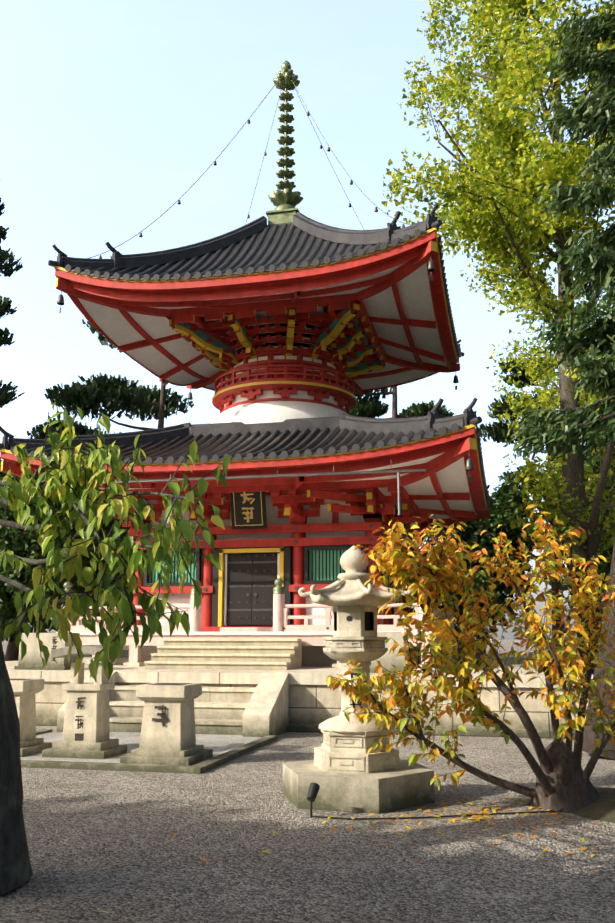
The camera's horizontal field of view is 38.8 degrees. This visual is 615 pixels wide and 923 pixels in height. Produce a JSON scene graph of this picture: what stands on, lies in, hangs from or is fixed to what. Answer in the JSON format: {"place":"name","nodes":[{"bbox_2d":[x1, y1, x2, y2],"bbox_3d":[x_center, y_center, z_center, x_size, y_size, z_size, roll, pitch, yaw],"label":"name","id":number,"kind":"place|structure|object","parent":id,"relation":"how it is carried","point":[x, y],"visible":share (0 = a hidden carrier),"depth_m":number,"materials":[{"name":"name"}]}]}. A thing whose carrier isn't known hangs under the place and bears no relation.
{"place":"outdoors","nodes":[
{"label":"outdoors","id":0,"kind":"place"},
{"bbox_2d":[0,639,614,922],"bbox_3d":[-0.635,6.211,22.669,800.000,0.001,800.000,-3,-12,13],"label":"gravel ground","id":1,"kind":"structure","parent":0,"point":[110,843],"depth_m":6.89,"materials":[{"name":"grey gravel"}]},
{"bbox_2d":[0,198,22,407],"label":"pine tree","id":2,"kind":"object","parent":1,"relation":"on","point":[6,302],"visible":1,"depth_m":31.41,"materials":[{"name":"green plant"}]},
{"bbox_2d":[0,379,24,470],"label":"pine tree","id":3,"kind":"object","parent":1,"relation":"on","point":[8,387],"visible":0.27,"depth_m":36.27,"materials":[{"name":"green plant"}]},
{"bbox_2d":[0,464,103,660],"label":"tree","id":4,"kind":"object","parent":1,"relation":"on","point":[12,652],"depth_m":30.77,"materials":[{"name":"plant"}]},
{"bbox_2d":[0,473,109,644],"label":"tree","id":5,"kind":"object","parent":1,"relation":"on","point":[21,543],"depth_m":27.23,"materials":[{"name":"green plant"}]},
{"bbox_2d":[59,504,134,624],"bbox_3d":[-7.258,3.584,31.028,4.394,8.469,5.332,-3,-12,13],"label":"tree","id":6,"kind":"object","parent":1,"relation":"on","point":[107,529],"depth_m":29.09,"materials":[{"name":"green plant"}]},
{"bbox_2d":[26,317,193,438],"bbox_3d":[-7.456,0.634,39.038,10.338,17.399,11.020,-3,-12,13],"label":"pine tree","id":7,"kind":"object","parent":1,"relation":"on","point":[111,394],"depth_m":38.73,"materials":[{"name":"green plant"}]},
{"bbox_2d":[0,399,235,895],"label":"cherry tree","id":8,"kind":"object","parent":1,"relation":"on","point":[56,489],"depth_m":5.30,"materials":[{"name":"green plant"}]},
{"bbox_2d":[21,731,261,765],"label":"slab","id":9,"kind":"structure","parent":1,"relation":"on","point":[219,744],"depth_m":13.65,"materials":[{"name":"grey stone"}]},
{"bbox_2d":[21,639,301,773],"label":"stone steps","id":10,"kind":"structure","parent":1,"relation":"on","point":[261,709],"depth_m":15.49,"materials":[{"name":"beige stone"}]},
{"bbox_2d":[10,645,212,765],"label":"stone pedestals","id":11,"kind":"object","parent":10,"relation":"on","point":[168,735],"visible":0.79,"depth_m":12.03,"materials":[{"name":"beige stone"}]},
{"bbox_2d":[5,656,593,738],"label":"stone platform","id":12,"kind":"structure","parent":1,"relation":"on","point":[314,701],"depth_m":15.65,"materials":[{"name":"beige stone"}]},
{"bbox_2d":[14,632,408,672],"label":"stone basins","id":13,"kind":"object","parent":12,"relation":"on","point":[32,659],"visible":0.48,"depth_m":17.37,"materials":[{"name":"beige stone"}]},
{"bbox_2d":[56,463,442,665],"bbox_3d":[-0.749,3.064,22.788,8.600,4.219,9.520,-3,-12,13],"label":"pagoda","id":14,"kind":"object","parent":12,"relation":"on","point":[306,536],"visible":0.54,"depth_m":20.33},
{"bbox_2d":[0,398,492,536],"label":"lower roof","id":15,"kind":"structure","parent":14,"relation":"on","point":[449,486],"depth_m":19.44,"materials":[{"name":"grey tile"}]},
{"bbox_2d":[166,293,386,423],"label":"pagoda drum brackets","id":16,"kind":"object","parent":15,"relation":"on","point":[272,384],"visible":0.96,"depth_m":22.77,"materials":[{"name":"red wood"}]},
{"bbox_2d":[48,203,463,405],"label":"upper roof","id":17,"kind":"structure","parent":16,"relation":"on","point":[392,276],"depth_m":22.00,"materials":[{"name":"grey tile"}]},
{"bbox_2d":[90,60,410,258],"bbox_3d":[-0.635,-8.133,25.522,9.113,8.029,9.113,-3,-12,13],"label":"roof finial","id":18,"kind":"object","parent":17,"relation":"on","point":[286,200],"visible":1,"depth_m":25.52,"materials":[{"name":"metal"}]},
{"bbox_2d":[62,576,454,668],"bbox_3d":[-0.635,4.299,23.049,8.600,1.900,8.600,-3,-12,13],"label":"veranda railing","id":19,"kind":"object","parent":12,"relation":"on","point":[281,617],"visible":0.31,"depth_m":18.95,"materials":[{"name":"white wood"}]},
{"bbox_2d":[23,515,606,649],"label":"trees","id":20,"kind":"object","parent":1,"relation":"on","point":[505,597],"depth_m":76.10,"materials":[{"name":"green plant"}]},
{"bbox_2d":[99,797,600,913],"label":"fallen leaves","id":21,"kind":"object","parent":1,"relation":"on","point":[419,823],"visible":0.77,"depth_m":7.98,"materials":[{"name":"yellow plant"}]},
{"bbox_2d":[283,545,434,813],"bbox_3d":[0.513,2.221,9.388,1.634,2.646,1.486,-3,-12,13],"label":"stone lantern","id":22,"kind":"object","parent":1,"relation":"on","point":[344,771],"visible":0.9,"depth_m":8.99,"materials":[{"name":"beige stone"}]},
{"bbox_2d":[349,386,453,624],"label":"pine tree","id":23,"kind":"object","parent":1,"relation":"on","point":[370,407],"depth_m":40.23,"materials":[{"name":"green plant"}]},
{"bbox_2d":[410,537,435,555],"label":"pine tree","id":24,"kind":"object","parent":1,"relation":"on","point":[428,540],"depth_m":41.24,"materials":[{"name":"green plant"}]},
{"bbox_2d":[307,783,560,819],"bbox_3d":[1.387,3.193,8.274,2.794,0.304,0.282,1,-11,-4],"label":"garden spotlight","id":25,"kind":"object","parent":1,"relation":"on","point":[314,788],"visible":0.85,"depth_m":8.19,"materials":[{"name":"black paint"}]},
{"bbox_2d":[326,504,614,812],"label":"cherry tree","id":26,"kind":"object","parent":1,"relation":"on","point":[394,564],"depth_m":8.66,"materials":[{"name":"yellow plant"}]},
{"bbox_2d":[416,476,534,655],"bbox_3d":[7.082,4.674,36.155,5.999,8.314,4.241,6,-13,-26],"label":"tree","id":27,"kind":"object","parent":1,"relation":"on","point":[504,497],"depth_m":35.39,"materials":[{"name":"green plant"}]},
{"bbox_2d":[381,0,614,674],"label":"ginkgo tree","id":28,"kind":"object","parent":1,"relation":"on","point":[506,134],"depth_m":24.87,"materials":[{"name":"green plant"}]},
{"bbox_2d":[476,347,614,648],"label":"pine tree","id":29,"kind":"object","parent":1,"relation":"on","point":[494,432],"depth_m":42.98,"materials":[{"name":"green plant"}]},
{"bbox_2d":[502,7,614,758],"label":"cedar tree","id":30,"kind":"object","parent":1,"relation":"on","point":[591,262],"depth_m":13.64,"materials":[{"name":"green plant"}]},
{"bbox_2d":[532,787,614,822],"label":"moss mound","id":31,"kind":"object","parent":1,"relation":"on","point":[602,808],"depth_m":8.34,"materials":[{"name":"green plant"}]},
{"bbox_2d":[557,453,614,571],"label":"tree","id":32,"kind":"object","parent":1,"relation":"on","point":[595,468],"depth_m":34.02,"materials":[{"name":"green plant"}]},
{"bbox_2d":[575,447,614,664],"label":"cedar tree","id":33,"kind":"object","parent":1,"relation":"on","point":[607,572],"depth_m":30.99,"materials":[{"name":"green plant"}]},
{"bbox_2d":[0,0,614,638],"label":"sky","id":34,"kind":"structure","parent":0,"point":[111,111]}
]}

